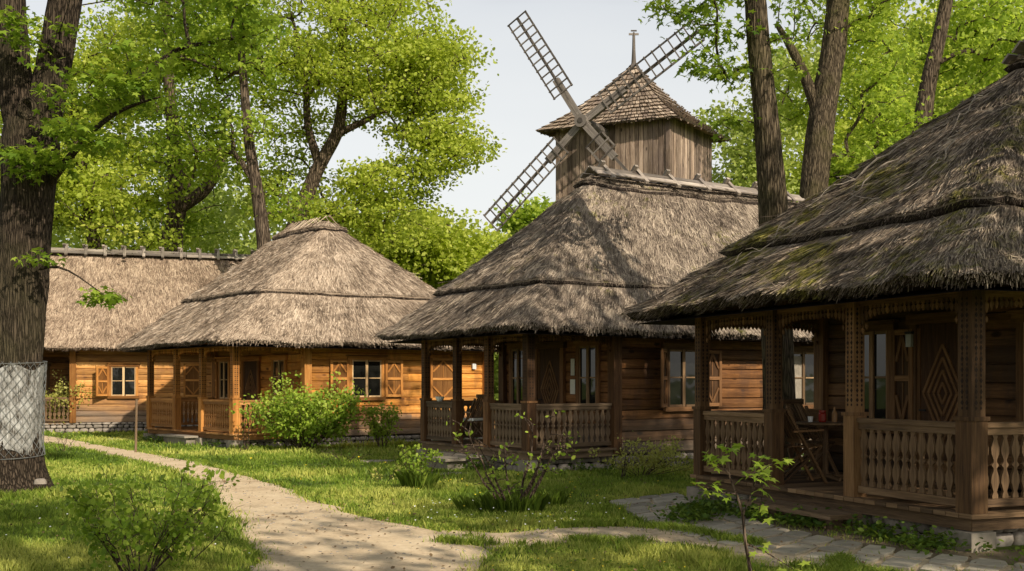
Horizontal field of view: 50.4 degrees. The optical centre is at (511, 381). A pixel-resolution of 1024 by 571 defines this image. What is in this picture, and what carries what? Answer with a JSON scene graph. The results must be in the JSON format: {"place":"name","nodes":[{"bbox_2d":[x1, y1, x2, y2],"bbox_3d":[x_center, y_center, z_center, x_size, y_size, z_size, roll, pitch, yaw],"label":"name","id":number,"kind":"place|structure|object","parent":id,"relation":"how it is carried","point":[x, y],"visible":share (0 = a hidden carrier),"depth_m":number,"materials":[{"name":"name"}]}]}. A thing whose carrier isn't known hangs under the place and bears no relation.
{"place":"outdoors","nodes":[
{"label":"outdoors","id":0,"kind":"place"},
{"bbox_2d":[42,436,490,570],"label":"dirt path","id":1,"kind":"structure","parent":0,"point":[398,536],"depth_m":11.38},
{"bbox_2d":[213,482,812,570],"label":"pebbles","id":2,"kind":"object","parent":1,"relation":"on","point":[406,527],"visible":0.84,"depth_m":11.78,"materials":[{"name":"stone"}]},
{"bbox_2d":[196,475,1023,570],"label":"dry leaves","id":3,"kind":"object","parent":1,"relation":"on","point":[422,541],"visible":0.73,"depth_m":11.53,"materials":[{"name":"brown plant"}]},
{"bbox_2d":[0,0,1021,251],"label":"sky","id":4,"kind":"structure","parent":0,"point":[591,41],"materials":[{"name":"white"}]},
{"bbox_2d":[0,429,1023,570],"bbox_3d":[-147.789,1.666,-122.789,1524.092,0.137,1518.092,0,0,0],"label":"ground","id":5,"kind":"structure","parent":0,"point":[876,536],"depth_m":13.36,"materials":[{"name":"green plant"}]},
{"bbox_2d":[33,478,46,483],"bbox_3d":[-6.931,1.460,16.003,0.178,0.080,0.148,0,0,0],"label":"rock","id":6,"kind":"object","parent":5,"relation":"on","point":[40,481],"visible":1,"depth_m":15.94,"materials":[{"name":"stone"}]},
{"bbox_2d":[44,430,76,450],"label":"bare shrub","id":7,"kind":"object","parent":5,"relation":"on","point":[61,441],"visible":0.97,"depth_m":26.50,"materials":[{"name":"green plant"}]},
{"bbox_2d":[43,370,95,422],"bbox_3d":[-15.154,0.688,37.271,2.464,2.215,2.448,0,0,37],"label":"pale shrub","id":8,"kind":"object","parent":5,"relation":"on","point":[55,394],"visible":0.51,"depth_m":36.83,"materials":[{"name":"green plant"}]},
{"bbox_2d":[0,2,202,254],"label":"leafy tree","id":9,"kind":"object","parent":5,"relation":"on","point":[92,219],"visible":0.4,"depth_m":40.43,"materials":[{"name":"green plant"}]},
{"bbox_2d":[134,399,137,451],"bbox_3d":[-8.280,0.965,23.963,0.069,1.171,0.053,0,0,0],"label":"wooden stake","id":10,"kind":"object","parent":5,"relation":"on","point":[136,415],"visible":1,"depth_m":23.94,"materials":[{"name":"brown wood"}]},
{"bbox_2d":[47,455,239,570],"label":"foreground bush","id":11,"kind":"object","parent":5,"relation":"on","point":[178,521],"visible":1,"depth_m":8.85,"materials":[{"name":"green plant"}]},
{"bbox_2d":[0,0,287,493],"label":"old tree","id":12,"kind":"object","parent":5,"relation":"on","point":[33,165],"visible":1,"depth_m":16.23,"materials":[{"name":"green plant"}]},
{"bbox_2d":[42,243,254,432],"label":"thatched house","id":13,"kind":"structure","parent":5,"relation":"on","point":[81,342],"depth_m":37.67,"materials":[{"name":"plant"}]},
{"bbox_2d":[43,362,51,394],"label":"window","id":14,"kind":"structure","parent":13,"relation":"in","point":[47,375],"depth_m":38.23,"materials":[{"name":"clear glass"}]},
{"bbox_2d":[106,363,140,398],"bbox_3d":[-13.276,-0.043,37.173,1.120,1.225,0.110,0,0,-18],"label":"window","id":15,"kind":"structure","parent":13,"relation":"in","point":[123,377],"depth_m":37.19,"materials":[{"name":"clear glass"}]},
{"bbox_2d":[60,0,255,253],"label":"leafy tree","id":16,"kind":"object","parent":5,"relation":"on","point":[182,207],"visible":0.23,"depth_m":47.24,"materials":[{"name":"green plant"}]},
{"bbox_2d":[158,434,197,445],"bbox_3d":[-9.129,1.607,29.729,0.400,0.314,1.666,0,0,-41],"label":"porch step","id":17,"kind":"object","parent":5,"relation":"on","point":[182,438],"visible":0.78,"depth_m":29.39,"materials":[{"name":"stone"}]},
{"bbox_2d":[121,469,249,560],"bbox_3d":[-2.950,1.231,9.811,1.140,0.856,0.676,0,0,16],"label":"foreground bush","id":18,"kind":"object","parent":5,"relation":"on","point":[183,503],"visible":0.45,"depth_m":9.82,"materials":[{"name":"green plant"}]},
{"bbox_2d":[127,0,326,248],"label":"leafy tree","id":19,"kind":"object","parent":5,"relation":"on","point":[259,211],"visible":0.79,"depth_m":39.22,"materials":[{"name":"green plant"}]},
{"bbox_2d":[232,424,251,450],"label":"bare shrub","id":20,"kind":"object","parent":5,"relation":"on","point":[238,443],"visible":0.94,"depth_m":26.76,"materials":[{"name":"brown plant"}]},
{"bbox_2d":[51,129,497,399],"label":"distant wood","id":21,"kind":"object","parent":5,"relation":"on","point":[246,245],"visible":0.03,"depth_m":59.38,"materials":[{"name":"green plant"}]},
{"bbox_2d":[226,371,375,448],"bbox_3d":[-5.251,0.722,27.174,3.263,2.032,3.110,0,0,-43],"label":"leafy bush","id":22,"kind":"object","parent":5,"relation":"on","point":[318,420],"visible":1,"depth_m":26.70,"materials":[{"name":"green plant"}]},
{"bbox_2d":[115,215,497,447],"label":"thatched house","id":23,"kind":"structure","parent":5,"relation":"on","point":[315,303],"depth_m":30.19,"materials":[{"name":"plant"}]},
{"bbox_2d":[215,357,229,399],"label":"window","id":24,"kind":"structure","parent":23,"relation":"in","point":[223,362],"depth_m":32.39,"materials":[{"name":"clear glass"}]},
{"bbox_2d":[240,356,261,427],"bbox_3d":[-7.502,0.295,31.151,0.110,2.030,1.150,0,0,-41],"label":"door","id":25,"kind":"structure","parent":23,"relation":"in","point":[250,366],"depth_m":31.15,"materials":[{"name":"brown wood"}]},
{"bbox_2d":[268,355,288,396],"bbox_3d":[-6.439,-0.147,29.949,0.110,1.175,0.940,0,0,-41],"label":"window","id":26,"kind":"structure","parent":23,"relation":"in","point":[278,362],"depth_m":29.95,"materials":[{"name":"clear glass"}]},
{"bbox_2d":[346,355,387,399],"bbox_3d":[-3.976,-0.113,29.866,1.220,1.245,0.110,0,0,-33],"label":"window","id":27,"kind":"structure","parent":23,"relation":"in","point":[365,370],"depth_m":29.89,"materials":[{"name":"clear glass"}]},
{"bbox_2d":[316,440,373,461],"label":"bare shrub","id":28,"kind":"object","parent":5,"relation":"on","point":[360,454],"visible":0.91,"depth_m":23.06,"materials":[{"name":"green plant"}]},
{"bbox_2d":[216,0,507,254],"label":"spreading tree","id":29,"kind":"object","parent":5,"relation":"on","point":[418,80],"visible":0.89,"depth_m":42.99,"materials":[{"name":"green plant"}]},
{"bbox_2d":[361,460,393,462],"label":"stepping slab","id":30,"kind":"structure","parent":5,"relation":"on","point":[368,461],"depth_m":23.21,"materials":[{"name":"grey stone"}]},
{"bbox_2d":[367,466,396,480],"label":"shrub","id":31,"kind":"object","parent":5,"relation":"on","point":[375,470],"visible":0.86,"depth_m":18.78,"materials":[{"name":"green plant"}]},
{"bbox_2d":[361,401,402,446],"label":"young shrub","id":32,"kind":"object","parent":5,"relation":"on","point":[376,428],"visible":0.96,"depth_m":27.75,"materials":[{"name":"green plant"}]},
{"bbox_2d":[386,443,444,482],"bbox_3d":[-1.518,1.348,17.363,0.946,0.731,1.061,0,0,0],"label":"shrub","id":33,"kind":"object","parent":5,"relation":"on","point":[413,461],"visible":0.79,"depth_m":17.21,"materials":[{"name":"green plant"}]},
{"bbox_2d":[392,468,440,489],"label":"grass tuft","id":34,"kind":"object","parent":5,"relation":"on","point":[406,479],"visible":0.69,"depth_m":16.90,"materials":[{"name":"green plant"}]},
{"bbox_2d":[339,203,511,289],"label":"hazel tree","id":35,"kind":"object","parent":5,"relation":"on","point":[451,255],"visible":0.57,"depth_m":54.16,"materials":[{"name":"green plant"}]},
{"bbox_2d":[420,455,480,469],"bbox_3d":[-1.190,1.602,21.357,0.850,0.264,1.036,0,0,-33],"label":"porch step","id":36,"kind":"object","parent":5,"relation":"on","point":[453,461],"visible":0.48,"depth_m":20.97,"materials":[{"name":"stone"}]},
{"bbox_2d":[435,451,485,467],"bbox_3d":[-1.044,1.577,21.546,0.400,0.313,1.355,0,0,-33],"label":"porch step","id":37,"kind":"object","parent":5,"relation":"on","point":[457,454],"visible":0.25,"depth_m":21.26,"materials":[{"name":"stone"}]},
{"bbox_2d":[150,456,770,570],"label":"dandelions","id":38,"kind":"object","parent":5,"relation":"on","point":[550,514],"visible":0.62,"depth_m":14.72,"materials":[{"name":"yellow plant"}]},
{"bbox_2d":[451,494,509,512],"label":"grass tuft","id":39,"kind":"object","parent":5,"relation":"on","point":[469,503],"visible":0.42,"depth_m":13.81,"materials":[{"name":"green plant"}]},
{"bbox_2d":[0,464,975,570],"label":"fallen leaves","id":40,"kind":"object","parent":5,"relation":"on","point":[430,554],"visible":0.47,"depth_m":12.00,"materials":[{"name":"brown plant"}]},
{"bbox_2d":[446,410,579,501],"bbox_3d":[0.140,1.018,13.825,1.644,1.352,1.719,0,0,35],"label":"sapling","id":41,"kind":"object","parent":5,"relation":"on","point":[532,480],"visible":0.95,"depth_m":13.75,"materials":[{"name":"green plant"}]},
{"bbox_2d":[4,457,1023,570],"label":"broad leaf weeds","id":42,"kind":"object","parent":5,"relation":"on","point":[585,559],"visible":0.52,"depth_m":15.67,"materials":[{"name":"green plant"}]},
{"bbox_2d":[478,490,549,513],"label":"grass tuft","id":43,"kind":"object","parent":5,"relation":"on","point":[525,504],"visible":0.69,"depth_m":13.59,"materials":[{"name":"green plant"}]},
{"bbox_2d":[493,191,555,237],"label":"round tree","id":44,"kind":"object","parent":5,"relation":"on","point":[521,216],"visible":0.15,"depth_m":60.70,"materials":[{"name":"green plant"}]},
{"bbox_2d":[533,489,569,506],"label":"grass tuft","id":45,"kind":"object","parent":5,"relation":"on","point":[558,497],"visible":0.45,"depth_m":14.56,"materials":[{"name":"green plant"}]},
{"bbox_2d":[138,433,1023,560],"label":"ground cover","id":46,"kind":"object","parent":5,"relation":"on","point":[704,508],"visible":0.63,"depth_m":11.93,"materials":[{"name":"green plant"}]},
{"bbox_2d":[372,160,813,472],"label":"thatched house","id":47,"kind":"structure","parent":5,"relation":"on","point":[540,302],"depth_m":21.90,"materials":[{"name":"wood"}]},
{"bbox_2d":[435,396,444,400],"bbox_3d":[-1.514,0.358,22.829,0.198,0.100,0.199,0,0,0],"label":"bowl","id":48,"kind":"object","parent":47,"relation":"on","point":[439,398],"visible":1,"depth_m":22.77,"materials":[{"name":"white ceramic"}]},
{"bbox_2d":[463,394,483,443],"bbox_3d":[-0.782,0.766,22.393,0.608,1.026,0.530,0,0,42],"label":"folding chair","id":49,"kind":"object","parent":47,"relation":"on","point":[478,408],"visible":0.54,"depth_m":22.25,"materials":[{"name":"brown wood"}]},
{"bbox_2d":[463,418,482,420],"bbox_3d":[-0.791,0.768,22.400,0.380,0.050,0.380,0,0,42],"label":"cushion","id":50,"kind":"object","parent":49,"relation":"on","point":[476,419],"visible":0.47,"depth_m":22.21,"materials":[{"name":"white fabric"}]},
{"bbox_2d":[505,342,521,412],"bbox_3d":[0.111,-0.092,23.872,0.110,1.525,0.840,0,0,-33],"label":"window","id":51,"kind":"structure","parent":47,"relation":"in","point":[515,349],"depth_m":24.01,"materials":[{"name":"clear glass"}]},
{"bbox_2d":[535,341,566,441],"bbox_3d":[0.776,0.210,22.840,0.110,2.080,1.150,0,0,-33],"label":"door","id":52,"kind":"structure","parent":47,"relation":"in","point":[550,360],"depth_m":22.81,"materials":[{"name":"brown wood"}]},
{"bbox_2d":[571,338,601,415],"bbox_3d":[1.491,-0.092,21.731,0.110,1.525,0.920,0,0,-33],"label":"window","id":53,"kind":"structure","parent":47,"relation":"in","point":[587,353],"depth_m":21.73,"materials":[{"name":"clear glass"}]},
{"bbox_2d":[661,342,694,410],"bbox_3d":[3.482,-0.098,21.957,1.140,1.375,0.110,0,0,-33],"label":"window","id":54,"kind":"structure","parent":47,"relation":"in","point":[681,356],"depth_m":21.95,"materials":[{"name":"clear glass"}]},
{"bbox_2d":[794,346,813,408],"bbox_3d":[6.404,-0.098,23.836,1.190,1.375,0.110,0,0,-33],"label":"window","id":55,"kind":"structure","parent":47,"relation":"in","point":[803,355],"depth_m":23.86,"materials":[{"name":"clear glass"}]},
{"bbox_2d":[483,10,730,231],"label":"windmill","id":56,"kind":"object","parent":5,"relation":"on","point":[630,116],"visible":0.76,"depth_m":42.55,"materials":[{"name":"brown wood"}]},
{"bbox_2d":[615,430,632,476],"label":"bare shrub","id":57,"kind":"object","parent":5,"relation":"on","point":[623,469],"visible":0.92,"depth_m":18.95,"materials":[{"name":"green plant"}]},
{"bbox_2d":[588,435,692,476],"bbox_3d":[2.510,1.323,19.295,2.390,0.762,2.037,0,0,0],"label":"pale shrub","id":58,"kind":"object","parent":5,"relation":"on","point":[655,463],"visible":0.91,"depth_m":19.00,"materials":[{"name":"green plant"}]},
{"bbox_2d":[635,0,826,470],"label":"tall tree","id":59,"kind":"object","parent":5,"relation":"on","point":[771,182],"visible":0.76,"depth_m":18.43,"materials":[{"name":"green plant"}]},
{"bbox_2d":[690,443,811,570],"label":"sapling","id":60,"kind":"object","parent":5,"relation":"on","point":[762,471],"visible":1,"depth_m":7.89,"materials":[{"name":"green plant"}]},
{"bbox_2d":[692,22,853,201],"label":"distant tree","id":61,"kind":"object","parent":5,"relation":"on","point":[744,157],"visible":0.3,"depth_m":53.53,"materials":[{"name":"green plant"}]},
{"bbox_2d":[740,498,861,530],"bbox_3d":[3.225,1.531,12.329,0.420,0.243,1.690,0,0,-23],"label":"porch step","id":62,"kind":"object","parent":5,"relation":"on","point":[828,516],"visible":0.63,"depth_m":11.92,"materials":[{"name":"grey stone"}]},
{"bbox_2d":[618,39,1023,552],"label":"thatched house","id":63,"kind":"structure","parent":5,"relation":"on","point":[905,307],"depth_m":12.24,"materials":[{"name":"wood"}]},
{"bbox_2d":[704,220,796,276],"bbox_3d":[2.999,-1.680,13.721,1.168,0.663,0.183,0,0,19],"label":"fallen twig","id":64,"kind":"object","parent":63,"relation":"on","point":[762,248],"visible":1,"depth_m":13.68,"materials":[{"name":"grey wood"}]},
{"bbox_2d":[782,401,827,483],"bbox_3d":[3.539,0.746,13.498,0.608,1.026,0.530,0,0,-9],"label":"folding chair","id":65,"kind":"object","parent":63,"relation":"on","point":[792,435],"visible":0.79,"depth_m":13.33,"materials":[{"name":"brown wood"}]},
{"bbox_2d":[782,399,839,478],"bbox_3d":[3.944,0.746,14.359,0.530,1.026,0.608,0,0,-38],"label":"folding chair","id":66,"kind":"object","parent":63,"relation":"on","point":[795,407],"visible":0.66,"depth_m":14.44,"materials":[{"name":"brown wood"}]},
{"bbox_2d":[796,421,842,480],"bbox_3d":[4.006,0.880,13.900,0.759,0.735,0.759,0,0,0],"label":"folding table","id":67,"kind":"object","parent":63,"relation":"on","point":[826,424],"visible":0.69,"depth_m":13.87,"materials":[{"name":"brown wood"}]},
{"bbox_2d":[818,410,825,421],"bbox_3d":[3.937,0.436,13.800,0.099,0.150,0.100,0,0,0],"label":"jam jar","id":68,"kind":"object","parent":67,"relation":"on","point":[822,416],"visible":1,"depth_m":13.76,"materials":[{"name":"red glass"}]},
{"bbox_2d":[832,407,836,421],"bbox_3d":[4.106,0.416,13.850,0.069,0.190,0.070,0,0,0],"label":"sauce bottle","id":69,"kind":"object","parent":67,"relation":"on","point":[834,415],"visible":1,"depth_m":13.82,"materials":[{"name":"brown glass"}]},
{"bbox_2d":[806,142,905,206],"bbox_3d":[4.310,-2.610,13.613,1.224,0.797,0.234,0,0,9],"label":"fallen twig","id":70,"kind":"object","parent":63,"relation":"on","point":[890,153],"visible":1,"depth_m":13.64,"materials":[{"name":"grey wood"}]},
{"bbox_2d":[843,319,898,433],"bbox_3d":[4.761,-0.068,14.464,0.110,1.475,0.960,0,0,-23],"label":"window","id":71,"kind":"structure","parent":63,"relation":"in","point":[878,333],"depth_m":14.36,"materials":[{"name":"clear glass"}]},
{"bbox_2d":[846,159,897,198],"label":"fallen twig","id":72,"kind":"object","parent":63,"relation":"on","point":[875,171],"visible":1,"depth_m":13.14,"materials":[{"name":"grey wood"}]},
{"bbox_2d":[904,134,958,189],"bbox_3d":[4.831,-2.507,12.280,1.168,0.787,0.237,0,0,-41],"label":"fallen twig","id":73,"kind":"object","parent":63,"relation":"on","point":[940,158],"visible":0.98,"depth_m":12.31,"materials":[{"name":"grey wood"}]},
{"bbox_2d":[905,311,957,483],"bbox_3d":[5.250,0.190,13.296,0.110,2.080,1.150,0,0,-23],"label":"door","id":74,"kind":"structure","parent":63,"relation":"in","point":[935,336],"depth_m":13.42,"materials":[{"name":"brown wood"}]},
{"bbox_2d":[946,94,982,134],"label":"fallen twig","id":75,"kind":"object","parent":63,"relation":"on","point":[975,95],"visible":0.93,"depth_m":13.19,"materials":[{"name":"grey wood"}]},
{"bbox_2d":[1006,309,1023,441],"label":"window","id":76,"kind":"structure","parent":63,"relation":"in","point":[1017,316],"depth_m":12.21,"materials":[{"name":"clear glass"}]},
{"bbox_2d":[747,0,942,202],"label":"tall tree","id":77,"kind":"object","parent":5,"relation":"on","point":[823,91],"visible":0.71,"depth_m":30.69,"materials":[{"name":"green plant"}]},
{"bbox_2d":[782,0,992,201],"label":"distant tree","id":78,"kind":"object","parent":5,"relation":"on","point":[842,123],"visible":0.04,"depth_m":58.65,"materials":[{"name":"green plant"}]},
{"bbox_2d":[846,0,1023,153],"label":"tall tree","id":79,"kind":"object","parent":5,"relation":"on","point":[976,40],"visible":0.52,"depth_m":39.73,"materials":[{"name":"green plant"}]},
{"bbox_2d":[902,0,1023,111],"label":"distant tree","id":80,"kind":"object","parent":5,"relation":"on","point":[980,87],"depth_m":63.54,"materials":[{"name":"green plant"}]},
{"bbox_2d":[442,526,828,567],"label":"side path","id":81,"kind":"structure","parent":0,"point":[659,534],"depth_m":11.53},
{"bbox_2d":[609,493,1023,570],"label":"stone path","id":82,"kind":"structure","parent":0,"point":[947,561],"depth_m":10.66,"materials":[{"name":"grey stone"}]},
{"bbox_2d":[720,510,1023,563],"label":"bare earth","id":83,"kind":"structure","parent":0,"point":[1000,555],"depth_m":10.44,"materials":[{"name":"brown soil"}]}
]}

